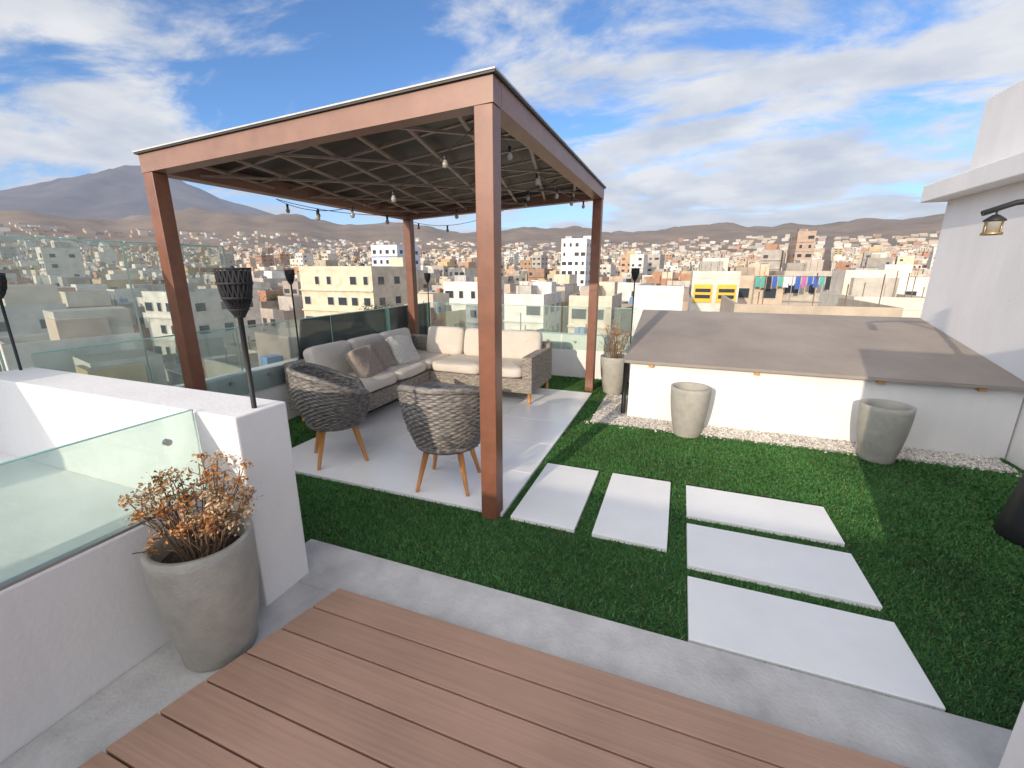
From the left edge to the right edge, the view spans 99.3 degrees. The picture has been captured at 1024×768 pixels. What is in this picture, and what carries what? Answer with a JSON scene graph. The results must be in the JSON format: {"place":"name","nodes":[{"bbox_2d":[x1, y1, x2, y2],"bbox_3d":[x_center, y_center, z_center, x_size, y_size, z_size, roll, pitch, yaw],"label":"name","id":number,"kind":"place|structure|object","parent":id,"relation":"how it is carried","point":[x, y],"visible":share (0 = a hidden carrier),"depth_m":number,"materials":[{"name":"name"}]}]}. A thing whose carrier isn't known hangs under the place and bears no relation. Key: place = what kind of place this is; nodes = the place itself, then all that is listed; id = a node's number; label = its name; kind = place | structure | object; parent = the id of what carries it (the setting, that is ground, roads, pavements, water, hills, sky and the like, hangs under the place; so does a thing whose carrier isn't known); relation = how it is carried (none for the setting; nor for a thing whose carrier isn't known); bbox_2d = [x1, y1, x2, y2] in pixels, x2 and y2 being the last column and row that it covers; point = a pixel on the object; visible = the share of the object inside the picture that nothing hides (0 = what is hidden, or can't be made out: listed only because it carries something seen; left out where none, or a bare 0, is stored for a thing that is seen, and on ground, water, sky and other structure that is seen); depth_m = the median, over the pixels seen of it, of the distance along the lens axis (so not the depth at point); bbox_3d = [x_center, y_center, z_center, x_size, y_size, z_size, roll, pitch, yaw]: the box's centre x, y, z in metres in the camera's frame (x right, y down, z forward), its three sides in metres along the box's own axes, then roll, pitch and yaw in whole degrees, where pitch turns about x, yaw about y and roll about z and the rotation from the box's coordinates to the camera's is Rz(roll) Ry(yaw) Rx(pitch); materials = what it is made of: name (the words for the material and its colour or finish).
{"place":"outdoors","nodes":[
{"label":"outdoors","id":0,"kind":"place"},
{"bbox_2d":[0,165,274,218],"bbox_3d":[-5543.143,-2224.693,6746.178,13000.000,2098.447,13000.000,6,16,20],"label":"volcano mountain","id":1,"kind":"structure","parent":0,"point":[117,193],"depth_m":5345.26,"materials":[{"name":"stone"}]},
{"bbox_2d":[0,207,944,270],"bbox_3d":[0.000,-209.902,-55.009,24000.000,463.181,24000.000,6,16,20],"label":"ground terrain","id":2,"kind":"structure","parent":0,"point":[226,225],"depth_m":2502.41,"materials":[{"name":"soil"}]},
{"bbox_2d":[142,293,262,354],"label":"walls","id":3,"kind":"structure","parent":2,"relation":"on","point":[214,315],"depth_m":56.06,"materials":[{"name":"paint"}]},
{"bbox_2d":[141,291,166,296],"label":"parapet front","id":4,"kind":"structure","parent":3,"relation":"on","point":[153,293],"depth_m":54.40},
{"bbox_2d":[157,288,217,291],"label":"parapet","id":5,"kind":"structure","parent":3,"relation":"on","point":[210,289],"depth_m":62.22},
{"bbox_2d":[195,303,205,311],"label":"side window","id":6,"kind":"structure","parent":3,"relation":"attached to","point":[200,306],"depth_m":54.37,"materials":[{"name":"grey glass"}]},
{"bbox_2d":[189,289,257,296],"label":"parapet","id":7,"kind":"structure","parent":3,"relation":"on","point":[203,293],"depth_m":54.96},
{"bbox_2d":[299,271,418,317],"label":"walls","id":8,"kind":"structure","parent":2,"relation":"on","point":[389,289],"depth_m":60.82,"materials":[{"name":"paint"}]},
{"bbox_2d":[302,309,355,311],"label":"cornice","id":9,"kind":"structure","parent":8,"relation":"attached to","point":[329,310],"depth_m":61.29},
{"bbox_2d":[298,266,371,270],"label":"parapet front","id":10,"kind":"structure","parent":8,"relation":"on","point":[335,268],"depth_m":59.50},
{"bbox_2d":[300,289,373,291],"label":"cornice","id":11,"kind":"structure","parent":8,"relation":"attached to","point":[338,290],"depth_m":59.95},
{"bbox_2d":[372,266,416,270],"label":"parapet","id":12,"kind":"structure","parent":8,"relation":"on","point":[388,268],"depth_m":61.02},
{"bbox_2d":[371,247,420,269],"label":"walls","id":13,"kind":"structure","parent":2,"relation":"on","point":[398,254],"depth_m":126.96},
{"bbox_2d":[0,222,940,385],"bbox_3d":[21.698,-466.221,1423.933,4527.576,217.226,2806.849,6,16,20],"label":"distant city buildings","id":14,"kind":"structure","parent":2,"relation":"on","point":[62,294],"depth_m":123.14,"materials":[{"name":"concrete"}]},
{"bbox_2d":[444,284,503,329],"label":"walls","id":15,"kind":"structure","parent":2,"relation":"on","point":[466,290],"depth_m":66.10,"materials":[{"name":"paint"}]},
{"bbox_2d":[443,281,476,285],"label":"parapet front","id":16,"kind":"structure","parent":15,"relation":"on","point":[459,283],"depth_m":65.46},
{"bbox_2d":[504,296,560,331],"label":"walls","id":17,"kind":"structure","parent":2,"relation":"on","point":[513,309],"depth_m":52.88,"materials":[{"name":"paint"}]},
{"bbox_2d":[504,294,543,299],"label":"parapet front","id":18,"kind":"structure","parent":17,"relation":"on","point":[526,296],"depth_m":51.91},
{"bbox_2d":[526,306,539,314],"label":"window","id":19,"kind":"structure","parent":17,"relation":"in","point":[532,310],"depth_m":51.90,"materials":[{"name":"grey"}]},
{"bbox_2d":[543,292,560,299],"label":"parapet","id":20,"kind":"structure","parent":17,"relation":"on","point":[552,295],"depth_m":54.38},
{"bbox_2d":[561,236,590,290],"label":"white apartment tower","id":21,"kind":"structure","parent":2,"relation":"on","point":[575,255],"depth_m":137.05,"materials":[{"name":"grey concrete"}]},
{"bbox_2d":[568,298,621,334],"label":"walls","id":22,"kind":"structure","parent":2,"relation":"on","point":[606,321],"depth_m":45.91,"materials":[{"name":"paint"}]},
{"bbox_2d":[572,309,585,318],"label":"window","id":23,"kind":"structure","parent":22,"relation":"in","point":[578,313],"depth_m":46.04,"materials":[{"name":"grey"}]},
{"bbox_2d":[569,295,612,301],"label":"parapet front","id":24,"kind":"structure","parent":22,"relation":"on","point":[586,298],"depth_m":45.46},
{"bbox_2d":[632,294,682,335],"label":"walls","id":25,"kind":"structure","parent":2,"relation":"on","point":[658,301],"depth_m":31.93,"materials":[{"name":"paint"}]},
{"bbox_2d":[635,285,683,294],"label":"parapet front","id":26,"kind":"structure","parent":25,"relation":"on","point":[649,289],"depth_m":31.59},
{"bbox_2d":[687,277,739,311],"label":"walls","id":27,"kind":"structure","parent":2,"relation":"on","point":[712,306],"depth_m":39.51,"materials":[{"name":"paint"}]},
{"bbox_2d":[693,284,712,301],"bbox_3d":[17.359,-8.264,39.618,1.544,1.600,0.098,6,16,20],"label":"yellow panel","id":28,"kind":"object","parent":27,"relation":"attached to","point":[704,286],"visible":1,"depth_m":39.56,"materials":[{"name":"paint"}]},
{"bbox_2d":[693,271,740,277],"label":"parapet front","id":29,"kind":"structure","parent":27,"relation":"on","point":[716,274],"depth_m":38.87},
{"bbox_2d":[716,284,736,302],"bbox_3d":[19.182,-8.088,38.948,1.544,1.600,0.098,6,16,20],"label":"yellow panel","id":30,"kind":"object","parent":27,"relation":"attached to","point":[723,286],"visible":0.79,"depth_m":38.85,"materials":[{"name":"paint"}]},
{"bbox_2d":[737,281,783,304],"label":"walls","id":31,"kind":"structure","parent":2,"relation":"on","point":[757,290],"depth_m":48.52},
{"bbox_2d":[738,288,749,297],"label":"window","id":32,"kind":"structure","parent":31,"relation":"in","point":[743,292],"depth_m":48.92,"materials":[{"name":"grey"}]},
{"bbox_2d":[740,276,783,280],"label":"parapet front","id":33,"kind":"structure","parent":31,"relation":"on","point":[746,278],"depth_m":48.44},
{"bbox_2d":[762,289,776,297],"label":"window","id":34,"kind":"structure","parent":31,"relation":"in","point":[769,293],"depth_m":48.03,"materials":[{"name":"grey"}]},
{"bbox_2d":[751,275,831,304],"bbox_3d":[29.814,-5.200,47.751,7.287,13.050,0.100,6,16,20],"label":"clothes line","id":35,"kind":"object","parent":2,"relation":"on","point":[792,281],"visible":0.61,"depth_m":46.28,"materials":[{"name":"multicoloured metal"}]},
{"bbox_2d":[786,228,816,262],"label":"brown apartment tower","id":36,"kind":"structure","parent":2,"relation":"on","point":[801,244],"depth_m":139.98,"materials":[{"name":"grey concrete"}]},
{"bbox_2d":[781,276,827,305],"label":"walls","id":37,"kind":"structure","parent":2,"relation":"on","point":[803,294],"depth_m":48.69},
{"bbox_2d":[785,284,798,292],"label":"window","id":38,"kind":"structure","parent":37,"relation":"in","point":[788,289],"depth_m":48.90,"materials":[{"name":"grey"}]},
{"bbox_2d":[784,271,831,275],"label":"parapet front","id":39,"kind":"structure","parent":37,"relation":"on","point":[807,273],"depth_m":48.07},
{"bbox_2d":[818,301,921,317],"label":"walls","id":40,"kind":"structure","parent":2,"relation":"on","point":[912,313],"depth_m":21.32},
{"bbox_2d":[819,291,856,304],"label":"parapet","id":41,"kind":"structure","parent":40,"relation":"on","point":[829,297],"depth_m":25.29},
{"bbox_2d":[853,296,924,310],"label":"parapet front","id":42,"kind":"structure","parent":40,"relation":"on","point":[907,303],"depth_m":21.32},
{"bbox_2d":[897,283,927,296],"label":"walls","id":43,"kind":"structure","parent":2,"relation":"on","point":[919,287],"depth_m":43.58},
{"bbox_2d":[899,277,929,283],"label":"parapet front","id":44,"kind":"structure","parent":43,"relation":"on","point":[922,280],"depth_m":43.37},
{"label":"walls","id":45,"kind":"object","parent":2,"relation":"on","visible":0},
{"bbox_2d":[720,295,737,311],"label":"parapet","id":46,"kind":"structure","parent":45,"relation":"on","point":[726,304],"depth_m":21.50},
{"bbox_2d":[733,304,903,316],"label":"parapet front","id":47,"kind":"structure","parent":45,"relation":"on","point":[831,310],"depth_m":17.53,"materials":[{"name":"paint"}]},
{"bbox_2d":[837,297,900,307],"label":"parapet","id":48,"kind":"structure","parent":45,"relation":"on","point":[851,302],"depth_m":20.56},
{"bbox_2d":[0,0,1023,232],"label":"sky","id":49,"kind":"structure","parent":0,"point":[747,113],"materials":[{"name":"blue"}]},
{"bbox_2d":[920,181,1023,469],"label":"wall","id":50,"kind":"structure","parent":0,"point":[974,299],"depth_m":4.28,"materials":[{"name":"white paint"}]},
{"bbox_2d":[920,152,1023,202],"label":"ledge","id":51,"kind":"object","parent":50,"relation":"on","point":[1009,170],"visible":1,"depth_m":4.21,"materials":[{"name":"white paint"}]},
{"bbox_2d":[970,79,1023,169],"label":"parapet","id":52,"kind":"structure","parent":51,"relation":"on","point":[1000,134],"depth_m":4.42,"materials":[{"name":"white paint"}]},
{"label":"terrace slab floor","id":53,"kind":"structure","parent":0,"visible":0},
{"bbox_2d":[0,453,162,569],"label":"side roof top","id":54,"kind":"structure","parent":53,"relation":"attached to","point":[43,507],"depth_m":2.09,"materials":[{"name":"white paint"}]},
{"bbox_2d":[0,488,212,763],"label":"side wall","id":55,"kind":"structure","parent":53,"relation":"attached to","point":[77,631],"depth_m":1.58,"materials":[{"name":"white paint"}]},
{"bbox_2d":[0,409,207,590],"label":"side glass balustrade","id":56,"kind":"object","parent":55,"relation":"on","point":[7,583],"visible":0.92,"depth_m":1.58,"materials":[{"name":"teal"}]},
{"bbox_2d":[0,367,308,605],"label":"white corner wall","id":57,"kind":"structure","parent":53,"relation":"on","point":[42,409],"depth_m":2.16,"materials":[{"name":"paint"}]},
{"bbox_2d":[0,273,22,369],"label":"garden torch","id":58,"kind":"object","parent":57,"relation":"on","point":[3,285],"visible":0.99,"depth_m":2.65,"materials":[{"name":"metal"}]},
{"bbox_2d":[213,266,256,408],"bbox_3d":[-1.178,-0.193,1.910,0.141,0.635,0.142,6,16,20],"label":"garden torch","id":59,"kind":"object","parent":57,"relation":"on","point":[234,286],"visible":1,"depth_m":1.83,"materials":[{"name":"black wicker"}]},
{"bbox_2d":[174,358,300,419],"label":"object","id":60,"kind":"object","parent":53,"relation":"attached to","point":[262,379],"depth_m":4.44,"materials":[{"name":"white paint"}]},
{"bbox_2d":[0,235,639,395],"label":"perimeter glass balustrade","id":61,"kind":"object","parent":60,"relation":"attached to","point":[318,330],"visible":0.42,"depth_m":5.28,"materials":[{"name":"teal"}]},
{"bbox_2d":[461,327,632,381],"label":"low wall","id":62,"kind":"structure","parent":53,"relation":"on","point":[569,359],"depth_m":6.62,"materials":[{"name":"white paint"}]},
{"bbox_2d":[289,376,1023,728],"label":"artificial turf lawn","id":63,"kind":"structure","parent":53,"relation":"on","point":[649,600],"depth_m":2.47,"materials":[{"name":"plastic"}]},
{"bbox_2d":[284,269,300,359],"bbox_3d":[-2.337,-0.451,4.758,0.103,1.561,0.103,6,16,20],"label":"garden torch","id":64,"kind":"object","parent":63,"relation":"on","point":[289,274],"visible":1,"depth_m":4.60,"materials":[{"name":"black wicker"}]},
{"bbox_2d":[424,273,430,326],"bbox_3d":[-1.371,-1.048,7.231,0.107,1.561,0.107,6,16,20],"label":"garden torch","id":65,"kind":"object","parent":63,"relation":"on","point":[427,277],"visible":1,"depth_m":7.05,"materials":[{"name":"black wicker"}]},
{"bbox_2d":[292,388,591,516],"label":"patio paving","id":66,"kind":"structure","parent":63,"relation":"on","point":[533,431],"depth_m":3.82,"materials":[{"name":"ceramic"}]},
{"bbox_2d":[286,362,371,469],"bbox_3d":[-1.510,0.238,3.679,0.626,0.833,0.700,-7,16,-26],"label":"wicker armchair","id":67,"kind":"object","parent":66,"relation":"on","point":[327,399],"visible":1,"depth_m":3.45,"materials":[{"name":"grey wicker"}]},
{"bbox_2d":[132,66,605,520],"bbox_3d":[-0.821,-0.887,4.593,2.910,2.588,3.515,6,16,20],"label":"pergola","id":68,"kind":"object","parent":66,"relation":"on","point":[349,153],"visible":0.84,"depth_m":3.24,"materials":[{"name":"brown wood"}]},
{"bbox_2d":[276,128,587,231],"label":"string lights","id":69,"kind":"object","parent":68,"relation":"hanging from","point":[444,165],"visible":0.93,"depth_m":3.78,"materials":[{"name":"black plastic"}]},
{"bbox_2d":[283,326,551,420],"bbox_3d":[-0.915,-0.168,5.262,2.244,0.809,2.354,6,16,20],"label":"corner sofa","id":70,"kind":"object","parent":66,"relation":"on","point":[381,366],"visible":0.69,"depth_m":5.40,"materials":[{"name":"wicker"}]},
{"bbox_2d":[397,385,480,495],"bbox_3d":[-0.482,0.357,3.224,0.700,0.833,0.626,2,15,9],"label":"wicker armchair","id":71,"kind":"object","parent":66,"relation":"on","point":[442,421],"visible":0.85,"depth_m":2.95,"materials":[{"name":"grey wicker"}]},
{"bbox_2d":[407,381,472,430],"bbox_3d":[-0.766,0.248,4.502,0.540,0.389,0.540,6,16,20],"label":"side table","id":72,"kind":"object","parent":66,"relation":"on","point":[435,385],"visible":0.15,"depth_m":4.62,"materials":[{"name":"wicker"}]},
{"bbox_2d":[510,463,598,532],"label":"stepping slab","id":73,"kind":"structure","parent":63,"relation":"on","point":[556,496],"depth_m":3.10,"materials":[{"name":"concrete"}]},
{"bbox_2d":[598,319,630,393],"bbox_3d":[1.355,-0.378,5.781,0.420,1.000,0.460,5,15,17],"label":"potted dry hydrangea","id":74,"kind":"object","parent":63,"relation":"on","point":[612,365],"visible":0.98,"depth_m":5.70,"materials":[{"name":"concrete"}]},
{"bbox_2d":[592,473,670,551],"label":"stepping slab","id":75,"kind":"structure","parent":63,"relation":"on","point":[634,510],"depth_m":2.91,"materials":[{"name":"concrete"}]},
{"bbox_2d":[627,268,639,383],"bbox_3d":[1.677,-0.789,6.102,0.114,1.632,0.114,6,16,20],"label":"garden torch","id":76,"kind":"object","parent":63,"relation":"on","point":[635,273],"visible":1,"depth_m":5.96,"materials":[{"name":"metal"}]},
{"bbox_2d":[671,382,711,437],"bbox_3d":[1.752,0.265,4.314,0.370,0.500,0.370,4,15,15],"label":"concrete planter pot","id":77,"kind":"object","parent":63,"relation":"on","point":[690,401],"visible":1,"depth_m":4.19,"materials":[{"name":"concrete"}]},
{"bbox_2d":[686,485,844,546],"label":"stepping slab","id":78,"kind":"structure","parent":63,"relation":"on","point":[813,523],"depth_m":2.90,"materials":[{"name":"concrete"}]},
{"bbox_2d":[686,523,882,610],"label":"stepping slab","id":79,"kind":"structure","parent":63,"relation":"on","point":[834,575],"depth_m":2.40,"materials":[{"name":"concrete"}]},
{"bbox_2d":[591,394,1022,474],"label":"gravel bed","id":80,"kind":"object","parent":63,"relation":"on","point":[625,413],"visible":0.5,"depth_m":4.31,"materials":[{"name":"white gravel stones"}]},
{"bbox_2d":[621,363,627,412],"bbox_3d":[1.280,0.037,4.948,0.048,0.620,0.050,6,16,20],"label":"drain pipe","id":81,"kind":"object","parent":80,"relation":"on","point":[624,386],"visible":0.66,"depth_m":4.93,"materials":[{"name":"black metal"}]},
{"bbox_2d":[687,576,945,711],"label":"stepping slab","id":82,"kind":"structure","parent":63,"relation":"on","point":[870,654],"depth_m":1.92,"materials":[{"name":"concrete"}]},
{"bbox_2d":[627,363,1023,458],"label":"front wall","id":83,"kind":"structure","parent":63,"relation":"on","point":[965,420],"depth_m":4.18,"materials":[{"name":"white paint"}]},
{"bbox_2d":[624,309,1023,390],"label":"sloping sheet","id":84,"kind":"object","parent":83,"relation":"on","point":[904,350],"visible":1,"depth_m":4.69,"materials":[{"name":"concrete"}]},
{"bbox_2d":[857,398,916,464],"bbox_3d":[3.174,0.416,3.739,0.370,0.500,0.370,-6,16,-23],"label":"concrete planter pot","id":85,"kind":"object","parent":63,"relation":"on","point":[884,426],"visible":1,"depth_m":3.64,"materials":[{"name":"concrete"}]},
{"bbox_2d":[979,199,1023,548],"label":"pole lantern","id":86,"kind":"object","parent":63,"relation":"on","point":[1009,523],"visible":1,"depth_m":2.60,"materials":[{"name":"black metal"}]},
{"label":"roof","id":87,"kind":"object","parent":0,"visible":0},
{"bbox_2d":[699,261,723,270],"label":"shed","id":88,"kind":"structure","parent":87,"relation":"on","point":[707,266],"depth_m":41.11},
{"bbox_2d":[701,258,728,270],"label":"stair head","id":89,"kind":"object","parent":87,"relation":"on","point":[725,264],"visible":0.36,"depth_m":44.68},
{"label":"roof","id":90,"kind":"object","parent":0,"visible":0},
{"bbox_2d":[315,260,337,265],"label":"shed","id":91,"kind":"structure","parent":90,"relation":"on","point":[326,262],"depth_m":63.48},
{"bbox_2d":[389,257,405,266],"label":"stair head","id":92,"kind":"object","parent":90,"relation":"on","point":[399,261],"visible":0.5,"depth_m":65.02},
{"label":"roof","id":93,"kind":"object","parent":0,"visible":0},
{"bbox_2d":[734,267,754,275],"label":"shed","id":94,"kind":"structure","parent":93,"relation":"on","point":[750,271],"depth_m":50.57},
{"bbox_2d":[745,264,770,275],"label":"stair head","id":95,"kind":"object","parent":93,"relation":"on","point":[758,269],"visible":0.57,"depth_m":53.87},
{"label":"roof","id":96,"kind":"object","parent":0,"visible":0},
{"bbox_2d":[782,263,806,270],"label":"shed","id":97,"kind":"structure","parent":96,"relation":"on","point":[793,266],"depth_m":50.48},
{"bbox_2d":[796,260,823,270],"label":"stair head","id":98,"kind":"object","parent":96,"relation":"on","point":[813,263],"visible":0.5,"depth_m":53.50},
{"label":"roof","id":99,"kind":"object","parent":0,"visible":0},
{"bbox_2d":[877,264,912,276],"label":"stair head","id":100,"kind":"object","parent":99,"relation":"on","point":[906,269],"visible":0.43,"depth_m":49.06},
{"bbox_3d":[19.861,-4.400,24.223,2.900,0.028,5.600,6,16,20],"label":"roof","id":101,"kind":"object","parent":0,"visible":0},
{"bbox_2d":[829,270,901,294],"bbox_3d":[20.194,-5.612,25.102,2.500,1.869,2.400,6,16,20],"label":"stair head","id":102,"kind":"object","parent":101,"relation":"on","point":[840,281],"visible":0.43,"depth_m":24.24},
{"bbox_2d":[848,277,899,296],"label":"shed","id":103,"kind":"structure","parent":101,"relation":"on","point":[873,287],"depth_m":23.57,"materials":[{"name":"paint"}]},
{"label":"roof","id":104,"kind":"object","parent":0,"visible":0},
{"bbox_2d":[580,285,601,295],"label":"shed","id":105,"kind":"structure","parent":104,"relation":"on","point":[584,290],"depth_m":47.90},
{"bbox_2d":[599,281,617,295],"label":"stair head","id":106,"kind":"object","parent":104,"relation":"on","point":[609,288],"visible":0.43,"depth_m":49.36},
{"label":"roof","id":107,"kind":"object","parent":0,"visible":0},
{"bbox_2d":[516,285,536,293],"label":"shed","id":108,"kind":"structure","parent":107,"relation":"on","point":[526,289],"depth_m":54.51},
{"bbox_2d":[533,282,555,294],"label":"stair head","id":109,"kind":"object","parent":107,"relation":"on","point":[548,287],"visible":0.57,"depth_m":56.03},
{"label":"roof","id":110,"kind":"object","parent":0,"visible":0},
{"bbox_2d":[454,275,472,281],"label":"shed","id":111,"kind":"structure","parent":110,"relation":"on","point":[463,278],"depth_m":68.10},
{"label":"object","id":112,"kind":"object","parent":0,"visible":0},
{"bbox_2d":[0,539,1011,767],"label":"concrete border","id":113,"kind":"object","parent":112,"relation":"on","point":[900,732],"visible":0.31,"depth_m":1.72,"materials":[{"name":"concrete"}]},
{"bbox_2d":[118,450,263,671],"bbox_3d":[-1.245,0.696,1.749,0.458,0.895,0.482,-6,16,-22],"label":"potted dry hydrangea","id":114,"kind":"object","parent":113,"relation":"on","point":[201,573],"visible":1,"depth_m":1.68,"materials":[{"name":"concrete"}]},
{"bbox_2d":[78,588,908,767],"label":"composite deck","id":115,"kind":"structure","parent":113,"relation":"on","point":[339,678],"depth_m":1.53,"materials":[{"name":"brown"}]},
{"bbox_2d":[998,702,1023,767],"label":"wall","id":116,"kind":"structure","parent":112,"relation":"on","point":[1013,756],"depth_m":1.23,"materials":[{"name":"white paint"}]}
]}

